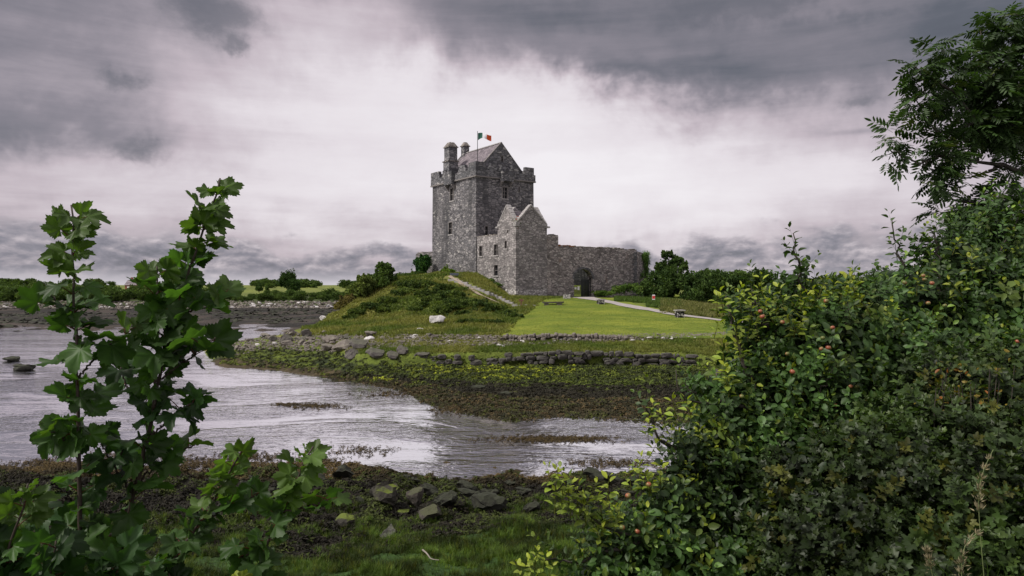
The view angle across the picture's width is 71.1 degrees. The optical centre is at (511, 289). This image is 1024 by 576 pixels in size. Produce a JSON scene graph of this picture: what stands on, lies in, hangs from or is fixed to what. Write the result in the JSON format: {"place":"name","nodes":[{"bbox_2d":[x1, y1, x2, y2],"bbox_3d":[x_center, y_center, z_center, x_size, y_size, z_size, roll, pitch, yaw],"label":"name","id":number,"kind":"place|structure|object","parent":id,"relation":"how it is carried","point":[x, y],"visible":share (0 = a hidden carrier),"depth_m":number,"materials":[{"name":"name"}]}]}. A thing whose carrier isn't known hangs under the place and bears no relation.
{"place":"outdoors","nodes":[
{"label":"outdoors","id":0,"kind":"place"},
{"bbox_2d":[0,324,711,483],"bbox_3d":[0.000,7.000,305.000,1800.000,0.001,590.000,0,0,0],"label":"sea water","id":1,"kind":"structure","parent":0,"point":[422,437],"depth_m":37.25,"materials":[{"name":"grey liquid"}]},
{"bbox_2d":[2,356,19,360],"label":"rock","id":2,"kind":"object","parent":1,"relation":"in","point":[13,358],"visible":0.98,"depth_m":70.34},
{"bbox_2d":[12,363,35,370],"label":"rock","id":3,"kind":"object","parent":1,"relation":"in","point":[18,367],"visible":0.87,"depth_m":62.29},
{"bbox_2d":[7,461,667,482],"bbox_3d":[-4.355,6.995,26.429,34.889,0.259,5.405,0,0,0],"label":"seaweed","id":4,"kind":"object","parent":1,"relation":"on","point":[262,464],"visible":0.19,"depth_m":28.03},
{"bbox_2d":[1,389,675,470],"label":"floating weed","id":5,"kind":"object","parent":1,"relation":"on","point":[550,438],"visible":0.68,"depth_m":31.23,"materials":[{"name":"plant"}]},
{"bbox_2d":[0,273,742,575],"bbox_3d":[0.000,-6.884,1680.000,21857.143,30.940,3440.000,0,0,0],"label":"ground","id":6,"kind":"structure","parent":0,"point":[407,358],"depth_m":57.72,"materials":[{"name":"plant"}]},
{"bbox_2d":[0,292,12,301],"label":"shore bush","id":7,"kind":"object","parent":6,"relation":"on","point":[5,296],"visible":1,"depth_m":244.60,"materials":[{"name":"green plant"}]},
{"bbox_2d":[0,283,29,300],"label":"shore bush","id":8,"kind":"object","parent":6,"relation":"on","point":[6,289],"visible":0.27,"depth_m":246.98,"materials":[{"name":"green plant"}]},
{"bbox_2d":[9,286,31,299],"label":"shore bush","id":9,"kind":"object","parent":6,"relation":"on","point":[18,296],"visible":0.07,"depth_m":246.78,"materials":[{"name":"green plant"}]},
{"bbox_2d":[0,200,149,575],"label":"sycamore sapling","id":10,"kind":"object","parent":6,"relation":"on","point":[61,438],"visible":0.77,"depth_m":2.34,"materials":[{"name":"green plant"}]},
{"bbox_2d":[83,278,108,285],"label":"shore bush","id":11,"kind":"object","parent":6,"relation":"on","point":[95,280],"visible":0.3,"depth_m":481.77,"materials":[{"name":"green plant"}]},
{"bbox_2d":[0,478,192,575],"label":"sycamore sapling","id":12,"kind":"object","parent":6,"relation":"on","point":[20,543],"visible":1,"depth_m":2.14,"materials":[{"name":"green plant"}]},
{"bbox_2d":[101,286,120,293],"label":"shore bush","id":13,"kind":"object","parent":6,"relation":"on","point":[108,288],"visible":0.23,"depth_m":255.18,"materials":[{"name":"green plant"}]},
{"bbox_2d":[103,289,121,301],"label":"shore bush","id":14,"kind":"object","parent":6,"relation":"on","point":[111,293],"visible":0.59,"depth_m":243.35,"materials":[{"name":"green plant"}]},
{"bbox_2d":[113,289,135,301],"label":"shore bush","id":15,"kind":"object","parent":6,"relation":"on","point":[124,294],"visible":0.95,"depth_m":244.72,"materials":[{"name":"green plant"}]},
{"bbox_2d":[134,289,152,300],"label":"shore bush","id":16,"kind":"object","parent":6,"relation":"on","point":[148,292],"visible":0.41,"depth_m":249.09,"materials":[{"name":"green plant"}]},
{"bbox_2d":[72,176,245,571],"bbox_3d":[-1.227,0.823,2.474,0.595,2.434,0.387,0,0,0],"label":"sycamore sapling","id":17,"kind":"object","parent":6,"relation":"on","point":[166,303],"visible":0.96,"depth_m":2.43,"materials":[{"name":"green plant"}]},
{"bbox_2d":[0,308,332,327],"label":"weedy stones","id":18,"kind":"object","parent":6,"relation":"on","point":[237,312],"visible":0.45,"depth_m":175.46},
{"bbox_2d":[0,300,337,308],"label":"beach stones","id":19,"kind":"object","parent":6,"relation":"on","point":[119,306],"visible":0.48,"depth_m":235.32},
{"bbox_2d":[136,437,270,575],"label":"sycamore sapling","id":20,"kind":"object","parent":6,"relation":"on","point":[198,528],"visible":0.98,"depth_m":2.18,"materials":[{"name":"green plant"}]},
{"bbox_2d":[231,569,252,575],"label":"sycamore sapling","id":21,"kind":"object","parent":6,"relation":"on","point":[242,573],"visible":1,"depth_m":1.97,"materials":[{"name":"green plant"}]},
{"bbox_2d":[256,293,273,300],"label":"shore bush","id":22,"kind":"object","parent":6,"relation":"on","point":[260,296],"visible":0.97,"depth_m":246.25,"materials":[{"name":"green plant"}]},
{"bbox_2d":[260,279,278,287],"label":"shore bush","id":23,"kind":"object","parent":6,"relation":"on","point":[270,283],"visible":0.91,"depth_m":460.38,"materials":[{"name":"green plant"}]},
{"bbox_2d":[216,438,351,575],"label":"sycamore sapling","id":24,"kind":"object","parent":6,"relation":"on","point":[288,494],"visible":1,"depth_m":2.08,"materials":[{"name":"green plant"}]},
{"bbox_2d":[276,268,296,288],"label":"tree","id":25,"kind":"object","parent":6,"relation":"on","point":[283,277],"visible":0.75,"depth_m":298.72,"materials":[{"name":"green plant"}]},
{"bbox_2d":[280,334,292,341],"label":"boulder","id":26,"kind":"object","parent":6,"relation":"on","point":[284,337],"visible":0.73,"depth_m":76.15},
{"bbox_2d":[285,277,300,290],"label":"field tree","id":27,"kind":"object","parent":6,"relation":"on","point":[294,284],"visible":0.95,"depth_m":294.28,"materials":[{"name":"green plant"}]},
{"bbox_2d":[292,292,310,300],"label":"shore bush","id":28,"kind":"object","parent":6,"relation":"on","point":[302,297],"visible":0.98,"depth_m":248.57,"materials":[{"name":"green plant"}]},
{"bbox_2d":[305,280,322,287],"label":"shore bush","id":29,"kind":"object","parent":6,"relation":"on","point":[313,284],"visible":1,"depth_m":469.71,"materials":[{"name":"green plant"}]},
{"bbox_2d":[316,293,332,300],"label":"shore bush","id":30,"kind":"object","parent":6,"relation":"on","point":[324,297],"visible":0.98,"depth_m":249.90,"materials":[{"name":"green plant"}]},
{"bbox_2d":[321,343,333,350],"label":"boulder","id":31,"kind":"object","parent":6,"relation":"on","point":[326,346],"visible":0.85,"depth_m":66.27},
{"bbox_2d":[322,335,336,343],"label":"boulder","id":32,"kind":"object","parent":6,"relation":"on","point":[327,338],"visible":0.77,"depth_m":70.06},
{"bbox_2d":[329,291,341,300],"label":"shore bush","id":33,"kind":"object","parent":6,"relation":"on","point":[335,295],"visible":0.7,"depth_m":248.13,"materials":[{"name":"green plant"}]},
{"bbox_2d":[0,463,673,560],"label":"seaweed","id":34,"kind":"object","parent":6,"relation":"on","point":[469,522],"visible":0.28,"depth_m":20.58,"materials":[{"name":"plant"}]},
{"bbox_2d":[331,339,351,350],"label":"boulder","id":35,"kind":"object","parent":6,"relation":"on","point":[341,345],"visible":0.65,"depth_m":63.90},
{"bbox_2d":[332,465,353,479],"bbox_3d":[-6.119,6.622,25.944,0.875,0.639,0.747,6,0,5],"label":"rock","id":36,"kind":"object","parent":6,"relation":"on","point":[344,471],"visible":0.96,"depth_m":25.77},
{"bbox_2d":[333,293,355,309],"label":"thorn shrub","id":37,"kind":"object","parent":6,"relation":"on","point":[342,302],"visible":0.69,"depth_m":107.28,"materials":[{"name":"green plant"}]},
{"bbox_2d":[335,513,356,525],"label":"rock","id":38,"kind":"object","parent":6,"relation":"on","point":[342,519],"visible":0.95,"depth_m":17.84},
{"bbox_2d":[338,279,353,287],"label":"shore bush","id":39,"kind":"object","parent":6,"relation":"on","point":[346,283],"visible":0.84,"depth_m":448.40,"materials":[{"name":"green plant"}]},
{"bbox_2d":[344,348,358,359],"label":"boulder","id":40,"kind":"object","parent":6,"relation":"on","point":[350,354],"visible":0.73,"depth_m":59.45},
{"bbox_2d":[349,338,367,348],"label":"boulder","id":41,"kind":"object","parent":6,"relation":"on","point":[356,343],"visible":0.93,"depth_m":61.49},
{"bbox_2d":[343,273,376,297],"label":"thorn shrub","id":42,"kind":"object","parent":6,"relation":"on","point":[363,285],"visible":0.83,"depth_m":109.09,"materials":[{"name":"green plant"}]},
{"bbox_2d":[341,302,380,318],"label":"bramble patch","id":43,"kind":"object","parent":6,"relation":"on","point":[356,312],"visible":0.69,"depth_m":97.75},
{"bbox_2d":[232,332,512,355],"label":"shingle","id":44,"kind":"object","parent":6,"relation":"on","point":[293,345],"visible":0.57,"depth_m":69.70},
{"bbox_2d":[365,348,383,358],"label":"boulder","id":45,"kind":"object","parent":6,"relation":"on","point":[376,353],"visible":1,"depth_m":57.97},
{"bbox_2d":[361,261,397,287],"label":"thorn shrub","id":46,"kind":"object","parent":6,"relation":"on","point":[384,276],"visible":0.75,"depth_m":112.21,"materials":[{"name":"green plant"}]},
{"bbox_2d":[369,481,397,505],"bbox_3d":[-3.556,5.620,19.747,0.877,0.784,0.512,3,1,13],"label":"boulder","id":47,"kind":"object","parent":6,"relation":"on","point":[383,492],"visible":0.95,"depth_m":19.59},
{"bbox_2d":[380,524,395,537],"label":"rock","id":48,"kind":"object","parent":6,"relation":"on","point":[389,529],"visible":0.63,"depth_m":16.84,"materials":[{"name":"stone"}]},
{"bbox_2d":[386,350,397,358],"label":"boulder","id":49,"kind":"object","parent":6,"relation":"on","point":[391,354],"visible":1,"depth_m":57.72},
{"bbox_2d":[369,285,418,312],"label":"bramble patch","id":50,"kind":"object","parent":6,"relation":"on","point":[383,306],"visible":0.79,"depth_m":101.67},
{"bbox_2d":[396,345,407,353],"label":"boulder","id":51,"kind":"object","parent":6,"relation":"on","point":[401,349],"visible":1,"depth_m":58.04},
{"bbox_2d":[397,270,425,276],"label":"leafy bush","id":52,"kind":"object","parent":6,"relation":"on","point":[412,272],"visible":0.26,"depth_m":120.94,"materials":[{"name":"green plant"}]},
{"bbox_2d":[406,487,423,506],"bbox_3d":[-2.822,6.131,20.902,0.565,0.766,0.456,-2,1,14],"label":"boulder","id":53,"kind":"object","parent":6,"relation":"on","point":[414,495],"visible":0.81,"depth_m":20.74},
{"bbox_2d":[405,301,429,311],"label":"bramble patch","id":54,"kind":"object","parent":6,"relation":"on","point":[419,305],"visible":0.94,"depth_m":95.20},
{"bbox_2d":[411,254,431,272],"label":"round bush","id":55,"kind":"object","parent":6,"relation":"on","point":[422,263],"visible":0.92,"depth_m":135.19,"materials":[{"name":"green plant"}]},
{"bbox_2d":[390,279,456,291],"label":"bramble patch","id":56,"kind":"object","parent":6,"relation":"on","point":[425,283],"visible":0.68,"depth_m":107.48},
{"bbox_2d":[416,252,431,272],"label":"ruined wall","id":57,"kind":"structure","parent":6,"relation":"on","point":[424,253],"depth_m":139.27,"materials":[{"name":"stone"}]},
{"bbox_2d":[418,504,441,520],"bbox_3d":[-2.171,5.861,18.791,0.690,0.465,0.566,-3,-6,11],"label":"rock","id":58,"kind":"object","parent":6,"relation":"on","point":[432,511],"visible":0.91,"depth_m":18.66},
{"bbox_2d":[421,483,438,496],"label":"rock","id":59,"kind":"object","parent":6,"relation":"on","point":[429,489],"visible":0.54,"depth_m":21.45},
{"bbox_2d":[301,271,562,337],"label":"mound grass","id":60,"kind":"structure","parent":6,"relation":"on","point":[395,323],"depth_m":92.42,"materials":[{"name":"plant"}]},
{"bbox_2d":[429,315,445,323],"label":"boulder","id":61,"kind":"object","parent":6,"relation":"on","point":[438,318],"visible":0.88,"depth_m":81.09,"materials":[{"name":"stone"}]},
{"bbox_2d":[411,286,468,301],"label":"bramble patch","id":62,"kind":"object","parent":6,"relation":"on","point":[428,295],"visible":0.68,"depth_m":102.66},
{"bbox_2d":[433,490,457,505],"bbox_3d":[-1.823,5.725,19.607,0.695,0.413,0.528,0,0,41],"label":"rock","id":63,"kind":"object","parent":6,"relation":"on","point":[447,498],"visible":0.98,"depth_m":19.49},
{"bbox_2d":[432,298,474,314],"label":"bramble patch","id":64,"kind":"object","parent":6,"relation":"on","point":[440,309],"visible":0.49,"depth_m":92.59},
{"bbox_2d":[454,497,465,506],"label":"rock","id":65,"kind":"object","parent":6,"relation":"on","point":[461,501],"visible":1,"depth_m":19.54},
{"bbox_2d":[414,354,507,364],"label":"sea wall","id":66,"kind":"structure","parent":6,"relation":"on","point":[471,358],"depth_m":57.11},
{"bbox_2d":[454,488,474,497],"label":"rock","id":67,"kind":"object","parent":6,"relation":"on","point":[466,491],"visible":0.62,"depth_m":21.32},
{"bbox_2d":[456,479,477,490],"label":"rock","id":68,"kind":"object","parent":6,"relation":"on","point":[461,483],"visible":0.71,"depth_m":21.90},
{"bbox_2d":[219,345,735,388],"bbox_3d":[-0.148,6.067,58.050,71.963,2.130,20.075,0,0,17],"label":"seaweed","id":69,"kind":"object","parent":6,"relation":"on","point":[341,360],"visible":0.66,"depth_m":55.93,"materials":[{"name":"plant"}]},
{"bbox_2d":[455,318,505,323],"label":"bramble patch","id":70,"kind":"object","parent":6,"relation":"on","point":[478,320],"visible":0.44,"depth_m":79.28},
{"bbox_2d":[440,290,524,317],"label":"bramble patch","id":71,"kind":"object","parent":6,"relation":"on","point":[462,301],"visible":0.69,"depth_m":93.59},
{"bbox_2d":[448,279,517,306],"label":"stone steps","id":72,"kind":"structure","parent":6,"relation":"on","point":[487,292],"depth_m":105.15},
{"bbox_2d":[471,492,507,510],"bbox_3d":[-0.625,5.979,19.961,1.043,0.637,0.797,2,1,-2],"label":"boulder","id":73,"kind":"object","parent":6,"relation":"on","point":[488,501],"visible":0.84,"depth_m":19.68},
{"bbox_2d":[480,488,499,493],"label":"rock","id":74,"kind":"object","parent":6,"relation":"on","point":[496,491],"visible":0.44,"depth_m":21.96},
{"bbox_2d":[430,142,557,295],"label":"castle","id":75,"kind":"structure","parent":6,"relation":"on","point":[488,221],"depth_m":126.49,"materials":[{"name":"stone"}]},
{"bbox_2d":[477,131,490,160],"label":"flagpole","id":76,"kind":"object","parent":75,"relation":"on","point":[483,135],"visible":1,"depth_m":126.00,"materials":[{"name":"metal"}]},
{"bbox_2d":[502,186,508,199],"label":"window","id":77,"kind":"structure","parent":75,"relation":"in","point":[504,190],"depth_m":128.62,"materials":[{"name":"glass"}]},
{"bbox_2d":[514,487,531,495],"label":"rock","id":78,"kind":"object","parent":6,"relation":"on","point":[522,491],"visible":0.89,"depth_m":22.41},
{"bbox_2d":[523,501,540,511],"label":"rock","id":79,"kind":"object","parent":6,"relation":"on","point":[532,506],"visible":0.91,"depth_m":18.96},
{"bbox_2d":[318,331,762,355],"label":"shore grass","id":80,"kind":"structure","parent":6,"relation":"on","point":[636,346],"depth_m":61.72,"materials":[{"name":"plant"}]},
{"bbox_2d":[82,491,1018,575],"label":"grass","id":81,"kind":"structure","parent":6,"relation":"on","point":[349,561],"depth_m":15.19,"materials":[{"name":"plant"}]},
{"bbox_2d":[327,364,801,427],"bbox_3d":[9.862,6.346,46.988,49.772,2.119,22.352,0,0,0],"label":"seaweed","id":82,"kind":"object","parent":6,"relation":"on","point":[479,405],"visible":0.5,"depth_m":46.69,"materials":[{"name":"plant"}]},
{"bbox_2d":[504,332,633,341],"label":"retaining wall","id":83,"kind":"structure","parent":6,"relation":"on","point":[543,336],"depth_m":65.78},
{"bbox_2d":[582,467,602,480],"bbox_3d":[3.126,6.851,26.358,1.075,0.615,0.663,1,1,6],"label":"rock","id":84,"kind":"object","parent":6,"relation":"on","point":[591,472],"visible":0.66,"depth_m":26.28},
{"bbox_2d":[504,350,698,365],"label":"sea wall","id":85,"kind":"structure","parent":6,"relation":"on","point":[544,357],"depth_m":56.96,"materials":[{"name":"stone"}]},
{"bbox_2d":[558,244,647,297],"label":"courtyard wall","id":86,"kind":"structure","parent":6,"relation":"on","point":[587,270],"depth_m":126.13,"materials":[{"name":"stone"}]},
{"bbox_2d":[640,250,650,279],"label":"ivy","id":87,"kind":"object","parent":86,"relation":"attached to","point":[646,261],"visible":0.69,"depth_m":135.63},
{"bbox_2d":[603,471,625,483],"bbox_3d":[3.489,6.437,24.332,0.748,0.530,0.461,1,-1,-12],"label":"rock","id":88,"kind":"object","parent":6,"relation":"on","point":[615,479],"visible":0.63,"depth_m":24.22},
{"bbox_2d":[503,332,726,344],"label":"pebbles","id":89,"kind":"object","parent":6,"relation":"on","point":[724,333],"visible":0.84,"depth_m":66.39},
{"bbox_2d":[590,283,642,297],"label":"weed clump","id":90,"kind":"object","parent":6,"relation":"on","point":[620,289],"visible":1,"depth_m":122.42,"materials":[{"name":"green plant"}]},
{"bbox_2d":[613,295,681,307],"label":"bank grass","id":91,"kind":"structure","parent":6,"relation":"on","point":[650,302],"depth_m":108.07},
{"bbox_2d":[635,264,685,297],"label":"leafy tree","id":92,"kind":"object","parent":6,"relation":"on","point":[661,284],"visible":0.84,"depth_m":126.83,"materials":[{"name":"green plant"}]},
{"bbox_2d":[654,249,688,297],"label":"leafy tree","id":93,"kind":"object","parent":6,"relation":"on","point":[676,260],"visible":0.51,"depth_m":133.58,"materials":[{"name":"green plant"}]},
{"bbox_2d":[679,285,704,301],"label":"leafy tree","id":94,"kind":"object","parent":6,"relation":"on","point":[693,294],"visible":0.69,"depth_m":117.01,"materials":[{"name":"green plant"}]},
{"bbox_2d":[676,269,721,303],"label":"leafy tree","id":95,"kind":"object","parent":6,"relation":"on","point":[701,280],"visible":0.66,"depth_m":125.04,"materials":[{"name":"green plant"}]},
{"bbox_2d":[692,269,751,298],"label":"leafy tree","id":96,"kind":"object","parent":6,"relation":"on","point":[732,278],"visible":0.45,"depth_m":134.53,"materials":[{"name":"green plant"}]},
{"bbox_2d":[659,297,793,318],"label":"tall grass","id":97,"kind":"structure","parent":6,"relation":"on","point":[697,308],"depth_m":95.44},
{"bbox_2d":[712,294,754,304],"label":"leafy tree","id":98,"kind":"object","parent":6,"relation":"on","point":[716,298],"visible":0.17,"depth_m":130.57,"materials":[{"name":"green plant"}]},
{"bbox_2d":[739,267,777,299],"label":"leafy tree","id":99,"kind":"object","parent":6,"relation":"on","point":[760,279],"visible":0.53,"depth_m":140.54,"materials":[{"name":"green plant"}]},
{"bbox_2d":[509,178,1023,575],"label":"apple tree","id":100,"kind":"object","parent":6,"relation":"on","point":[817,349],"visible":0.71,"depth_m":4.64,"materials":[{"name":"green plant"}]},
{"bbox_2d":[777,274,827,300],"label":"leafy tree","id":101,"kind":"object","parent":6,"relation":"on","point":[806,284],"visible":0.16,"depth_m":148.32,"materials":[{"name":"green plant"}]},
{"bbox_2d":[814,272,869,290],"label":"leafy tree","id":102,"kind":"object","parent":6,"relation":"on","point":[821,276],"visible":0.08,"depth_m":156.98,"materials":[{"name":"green plant"}]},
{"bbox_2d":[732,321,1023,575],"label":"bush","id":103,"kind":"object","parent":6,"relation":"on","point":[887,483],"visible":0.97,"depth_m":3.70,"materials":[{"name":"green plant"}]},
{"bbox_2d":[857,267,898,292],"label":"leafy tree","id":104,"kind":"object","parent":6,"relation":"on","point":[869,274],"visible":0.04,"depth_m":161.47,"materials":[{"name":"green plant"}]},
{"bbox_2d":[864,1,1023,244],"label":"ash tree","id":105,"kind":"object","parent":6,"relation":"on","point":[992,125],"visible":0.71,"depth_m":7.38,"materials":[{"name":"green plant"}]},
{"bbox_2d":[952,528,983,575],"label":"flowering grass","id":106,"kind":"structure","parent":6,"relation":"on","point":[961,559],"depth_m":2.20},
{"bbox_2d":[914,349,1022,452],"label":"bush","id":107,"kind":"object","parent":6,"relation":"on","point":[996,371],"visible":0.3,"depth_m":3.95,"materials":[{"name":"green plant"}]},
{"bbox_2d":[448,275,497,301],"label":"dirt path","id":108,"kind":"structure","parent":0,"point":[457,280],"depth_m":108.52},
{"bbox_2d":[0,0,1023,284],"label":"sky","id":109,"kind":"structure","parent":0,"point":[698,130],"materials":[{"name":"grey"}]},
{"bbox_2d":[502,297,758,339],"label":"lawn","id":110,"kind":"structure","parent":0,"point":[601,321],"depth_m":78.26,"materials":[{"name":"green plant"}]},
{"bbox_2d":[497,296,556,340],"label":"lawn edge grass","id":111,"kind":"structure","parent":110,"relation":"on","point":[515,319],"depth_m":81.87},
{"bbox_2d":[673,310,685,317],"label":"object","id":112,"kind":"structure","parent":110,"relation":"on","point":[679,313],"depth_m":83.11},
{"bbox_2d":[573,297,742,321],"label":"path","id":113,"kind":"structure","parent":0,"point":[627,305],"depth_m":96.68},
{"bbox_2d":[921,545,935,575],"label":"flowering grass","id":114,"kind":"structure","parent":0,"point":[929,555],"depth_m":2.40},
{"bbox_2d":[865,560,1023,575],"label":"long grass","id":115,"kind":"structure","parent":0,"point":[941,569],"depth_m":2.08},
{"bbox_2d":[970,450,992,575],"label":"flowering grass","id":116,"kind":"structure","parent":0,"point":[983,466],"depth_m":2.30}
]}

